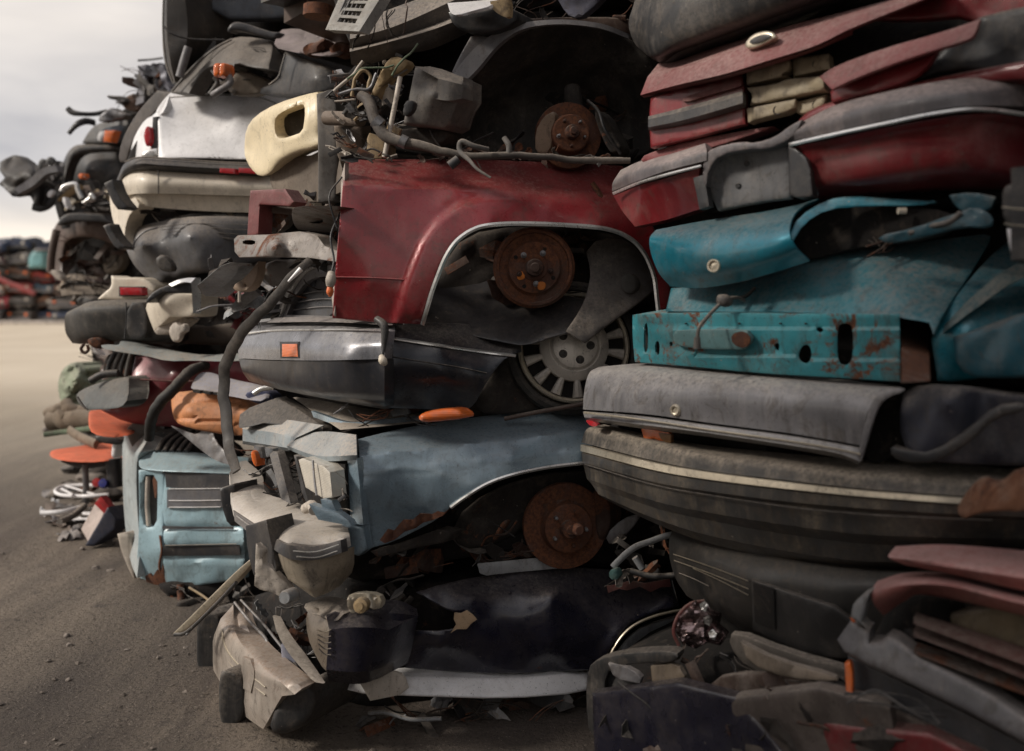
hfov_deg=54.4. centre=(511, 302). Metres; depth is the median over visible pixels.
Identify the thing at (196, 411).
cloth bundle
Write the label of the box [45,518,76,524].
torn scrap
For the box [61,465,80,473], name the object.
rubble stone
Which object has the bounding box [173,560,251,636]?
chrome moulding
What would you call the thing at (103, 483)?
bottle top
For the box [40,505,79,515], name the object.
white pipe
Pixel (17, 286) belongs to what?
pole
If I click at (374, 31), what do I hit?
crushed car
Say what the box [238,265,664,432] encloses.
crushed car
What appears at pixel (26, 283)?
crushed car
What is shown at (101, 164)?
crushed car
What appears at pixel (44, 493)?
torn scrap
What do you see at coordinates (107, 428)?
orange bench
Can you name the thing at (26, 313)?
crushed car
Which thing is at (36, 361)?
ground
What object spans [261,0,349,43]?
crushed car
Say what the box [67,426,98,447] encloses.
wood slat
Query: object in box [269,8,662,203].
crushed car
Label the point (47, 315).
crushed car
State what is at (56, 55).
sky
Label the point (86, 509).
torn scrap
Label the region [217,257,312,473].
rubber strip
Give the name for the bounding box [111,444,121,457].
plastic bottle
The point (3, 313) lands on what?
crushed car
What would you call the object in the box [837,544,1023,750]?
crushed car
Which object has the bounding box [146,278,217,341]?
bumper end
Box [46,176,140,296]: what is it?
crushed car
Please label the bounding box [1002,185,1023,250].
bumper end
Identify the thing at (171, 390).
rubber hose
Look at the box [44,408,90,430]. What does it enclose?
log
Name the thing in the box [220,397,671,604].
crushed car
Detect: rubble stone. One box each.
[48,488,60,498]
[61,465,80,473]
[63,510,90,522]
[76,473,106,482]
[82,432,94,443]
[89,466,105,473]
[91,565,99,569]
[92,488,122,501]
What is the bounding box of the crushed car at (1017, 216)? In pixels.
[1011,166,1023,263]
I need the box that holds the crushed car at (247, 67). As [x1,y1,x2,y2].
[170,37,351,107]
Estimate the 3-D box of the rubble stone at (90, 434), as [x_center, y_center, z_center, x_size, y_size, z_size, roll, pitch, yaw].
[-3.378,1.107,7.998,0.167,0.157,0.196,0,0,0]
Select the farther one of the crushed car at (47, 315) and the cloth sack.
the crushed car at (47, 315)
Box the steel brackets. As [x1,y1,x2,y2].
[604,515,674,587]
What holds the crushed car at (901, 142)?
on the crushed car at (881, 289)
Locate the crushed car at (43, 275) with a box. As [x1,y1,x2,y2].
[27,269,59,282]
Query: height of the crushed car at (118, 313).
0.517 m
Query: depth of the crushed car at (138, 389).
5.08 m
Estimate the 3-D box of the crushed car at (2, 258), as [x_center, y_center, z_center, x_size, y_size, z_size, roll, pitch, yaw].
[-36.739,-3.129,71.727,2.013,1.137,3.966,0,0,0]
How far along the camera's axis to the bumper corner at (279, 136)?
3.92 m
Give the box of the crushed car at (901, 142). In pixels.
[612,61,1023,227]
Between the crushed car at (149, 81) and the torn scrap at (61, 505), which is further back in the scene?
the crushed car at (149, 81)
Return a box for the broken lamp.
[672,599,728,648]
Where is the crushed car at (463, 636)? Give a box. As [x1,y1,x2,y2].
[197,555,693,736]
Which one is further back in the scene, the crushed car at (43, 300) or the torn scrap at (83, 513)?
the crushed car at (43, 300)
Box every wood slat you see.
[43,426,90,436]
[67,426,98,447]
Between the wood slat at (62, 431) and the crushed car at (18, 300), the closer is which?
the wood slat at (62, 431)
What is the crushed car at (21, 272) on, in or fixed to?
on the crushed car at (26, 283)
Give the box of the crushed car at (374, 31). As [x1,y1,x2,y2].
[303,0,633,65]
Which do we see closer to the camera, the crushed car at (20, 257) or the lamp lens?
the lamp lens
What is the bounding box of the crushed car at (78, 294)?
[52,270,144,379]
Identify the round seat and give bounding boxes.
[50,443,122,503]
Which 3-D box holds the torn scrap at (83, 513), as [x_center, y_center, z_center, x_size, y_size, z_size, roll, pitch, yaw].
[-2.822,1.412,6.500,0.253,0.070,0.129,0,0,11]
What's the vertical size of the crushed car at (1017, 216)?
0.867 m
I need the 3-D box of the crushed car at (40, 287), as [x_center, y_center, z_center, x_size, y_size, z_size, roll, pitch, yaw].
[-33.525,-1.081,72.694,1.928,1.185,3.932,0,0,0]
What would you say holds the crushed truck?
on the ground
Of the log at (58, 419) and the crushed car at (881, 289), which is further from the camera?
the log at (58, 419)
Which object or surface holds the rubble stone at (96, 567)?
on the ground
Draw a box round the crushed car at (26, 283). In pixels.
[4,279,36,293]
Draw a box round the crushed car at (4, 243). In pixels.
[0,238,20,252]
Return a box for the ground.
[0,305,593,750]
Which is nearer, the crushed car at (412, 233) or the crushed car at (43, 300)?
the crushed car at (412, 233)
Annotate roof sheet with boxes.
[101,340,243,360]
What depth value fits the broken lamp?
2.85 m
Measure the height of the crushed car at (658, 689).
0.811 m
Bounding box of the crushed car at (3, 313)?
[0,307,18,319]
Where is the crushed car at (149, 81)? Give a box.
[66,57,174,145]
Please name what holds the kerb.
on the ground
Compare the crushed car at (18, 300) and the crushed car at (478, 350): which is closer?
the crushed car at (478, 350)
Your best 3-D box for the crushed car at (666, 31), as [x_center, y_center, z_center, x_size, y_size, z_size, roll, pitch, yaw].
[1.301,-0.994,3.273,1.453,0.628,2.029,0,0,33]
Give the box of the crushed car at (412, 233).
[325,147,692,342]
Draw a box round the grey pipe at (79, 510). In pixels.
[57,503,87,523]
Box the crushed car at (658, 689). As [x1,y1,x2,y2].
[586,612,1023,750]
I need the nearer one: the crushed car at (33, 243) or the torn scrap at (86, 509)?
the torn scrap at (86, 509)
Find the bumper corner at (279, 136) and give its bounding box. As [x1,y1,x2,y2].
[244,92,321,175]
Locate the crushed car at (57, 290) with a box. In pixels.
[54,285,60,295]
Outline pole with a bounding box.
[0,276,35,295]
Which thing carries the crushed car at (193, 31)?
on the crushed car at (247, 67)
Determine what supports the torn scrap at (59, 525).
on the ground
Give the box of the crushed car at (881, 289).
[633,193,1023,387]
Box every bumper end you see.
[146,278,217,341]
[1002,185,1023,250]
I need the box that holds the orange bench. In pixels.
[88,409,134,444]
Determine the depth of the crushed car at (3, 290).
70.08 m
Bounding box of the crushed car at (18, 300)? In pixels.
[5,292,42,307]
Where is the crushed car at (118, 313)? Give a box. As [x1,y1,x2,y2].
[65,275,274,354]
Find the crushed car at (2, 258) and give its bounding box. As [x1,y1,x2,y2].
[0,251,15,264]
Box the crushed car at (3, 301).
[0,294,16,308]
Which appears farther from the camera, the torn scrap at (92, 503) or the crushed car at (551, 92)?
the torn scrap at (92, 503)
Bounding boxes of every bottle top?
[92,478,100,487]
[98,479,108,488]
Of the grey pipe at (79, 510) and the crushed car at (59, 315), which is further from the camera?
the crushed car at (59, 315)
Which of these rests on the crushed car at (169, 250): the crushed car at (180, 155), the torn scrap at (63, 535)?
the crushed car at (180, 155)
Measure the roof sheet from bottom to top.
0.097 m
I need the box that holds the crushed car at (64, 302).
[48,296,77,308]
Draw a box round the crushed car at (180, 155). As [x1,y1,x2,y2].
[104,90,409,249]
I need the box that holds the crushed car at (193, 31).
[162,0,354,84]
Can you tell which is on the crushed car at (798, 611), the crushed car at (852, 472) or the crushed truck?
the crushed car at (852, 472)
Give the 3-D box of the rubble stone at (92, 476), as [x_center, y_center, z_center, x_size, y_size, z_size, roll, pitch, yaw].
[-3.336,1.411,7.998,0.290,0.134,0.264,0,0,0]
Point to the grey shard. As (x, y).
(207, 443)
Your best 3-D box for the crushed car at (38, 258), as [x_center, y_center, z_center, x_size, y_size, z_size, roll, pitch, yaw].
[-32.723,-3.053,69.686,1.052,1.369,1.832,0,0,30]
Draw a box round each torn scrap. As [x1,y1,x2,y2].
[41,483,70,497]
[45,502,56,516]
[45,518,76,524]
[52,519,66,527]
[55,507,91,517]
[56,503,76,508]
[57,527,72,541]
[66,524,80,539]
[73,512,89,520]
[87,497,98,506]
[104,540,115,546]
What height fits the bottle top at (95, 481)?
0.066 m
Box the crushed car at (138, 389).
[76,352,339,440]
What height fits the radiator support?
0.543 m
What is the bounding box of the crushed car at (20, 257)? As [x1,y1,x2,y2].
[2,248,33,265]
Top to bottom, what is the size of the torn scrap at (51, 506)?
0.081 m
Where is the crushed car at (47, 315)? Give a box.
[36,307,61,319]
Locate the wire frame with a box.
[53,483,108,497]
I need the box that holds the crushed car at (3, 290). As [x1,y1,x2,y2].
[0,281,16,294]
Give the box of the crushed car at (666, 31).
[629,0,886,62]
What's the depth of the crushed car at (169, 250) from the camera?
5.20 m
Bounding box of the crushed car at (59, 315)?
[51,308,72,319]
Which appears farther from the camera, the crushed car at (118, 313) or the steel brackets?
the crushed car at (118, 313)
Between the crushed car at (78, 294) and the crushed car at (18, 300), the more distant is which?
the crushed car at (18, 300)
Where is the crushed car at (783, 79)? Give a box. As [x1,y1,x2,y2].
[641,0,1023,212]
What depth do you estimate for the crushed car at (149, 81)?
7.68 m
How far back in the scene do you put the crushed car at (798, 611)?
2.64 m
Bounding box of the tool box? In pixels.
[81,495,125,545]
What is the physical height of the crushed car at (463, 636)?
0.775 m
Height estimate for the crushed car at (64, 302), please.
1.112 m
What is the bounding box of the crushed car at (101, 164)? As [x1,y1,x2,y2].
[0,111,175,228]
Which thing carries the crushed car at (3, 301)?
on the crushed car at (3, 313)
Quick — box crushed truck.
[118,424,267,584]
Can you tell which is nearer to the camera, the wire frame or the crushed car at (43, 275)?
the wire frame
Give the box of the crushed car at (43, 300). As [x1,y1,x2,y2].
[30,292,59,308]
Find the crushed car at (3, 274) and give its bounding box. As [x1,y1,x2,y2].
[0,264,19,280]
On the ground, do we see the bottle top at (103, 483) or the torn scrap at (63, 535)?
the torn scrap at (63, 535)
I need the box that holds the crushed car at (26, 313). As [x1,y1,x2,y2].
[6,306,45,319]
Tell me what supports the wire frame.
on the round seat
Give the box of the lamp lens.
[419,407,473,421]
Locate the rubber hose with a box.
[144,361,209,441]
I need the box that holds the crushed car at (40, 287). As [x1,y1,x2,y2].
[31,281,60,293]
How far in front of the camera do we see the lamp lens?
3.25 m
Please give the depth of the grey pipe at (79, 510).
6.09 m
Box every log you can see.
[43,398,89,416]
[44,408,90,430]
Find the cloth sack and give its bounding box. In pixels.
[58,361,121,404]
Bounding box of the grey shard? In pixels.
[172,426,227,463]
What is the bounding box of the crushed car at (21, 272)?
[4,265,40,279]
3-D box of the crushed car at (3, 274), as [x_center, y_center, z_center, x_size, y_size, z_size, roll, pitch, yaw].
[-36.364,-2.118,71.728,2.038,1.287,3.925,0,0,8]
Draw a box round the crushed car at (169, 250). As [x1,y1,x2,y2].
[127,214,338,283]
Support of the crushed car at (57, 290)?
on the crushed car at (64, 302)
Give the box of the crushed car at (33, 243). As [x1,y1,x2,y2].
[4,236,49,250]
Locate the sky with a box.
[0,0,164,266]
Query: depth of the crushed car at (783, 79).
2.59 m
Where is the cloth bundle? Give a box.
[171,391,257,435]
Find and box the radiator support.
[196,189,353,329]
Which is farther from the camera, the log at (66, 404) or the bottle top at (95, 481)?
the log at (66, 404)
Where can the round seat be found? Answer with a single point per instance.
(85, 458)
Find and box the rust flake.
[958,468,1023,517]
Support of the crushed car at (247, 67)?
on the crushed car at (180, 155)
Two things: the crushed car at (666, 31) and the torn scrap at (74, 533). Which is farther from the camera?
the torn scrap at (74, 533)
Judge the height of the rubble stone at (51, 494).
0.080 m
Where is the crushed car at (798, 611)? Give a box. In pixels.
[669,531,976,681]
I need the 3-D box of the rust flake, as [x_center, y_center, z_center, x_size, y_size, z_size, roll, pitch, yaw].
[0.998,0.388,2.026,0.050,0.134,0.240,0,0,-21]
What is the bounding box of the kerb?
[0,320,64,323]
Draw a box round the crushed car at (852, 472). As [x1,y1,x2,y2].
[581,363,1023,567]
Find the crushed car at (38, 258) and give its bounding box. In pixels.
[29,248,47,268]

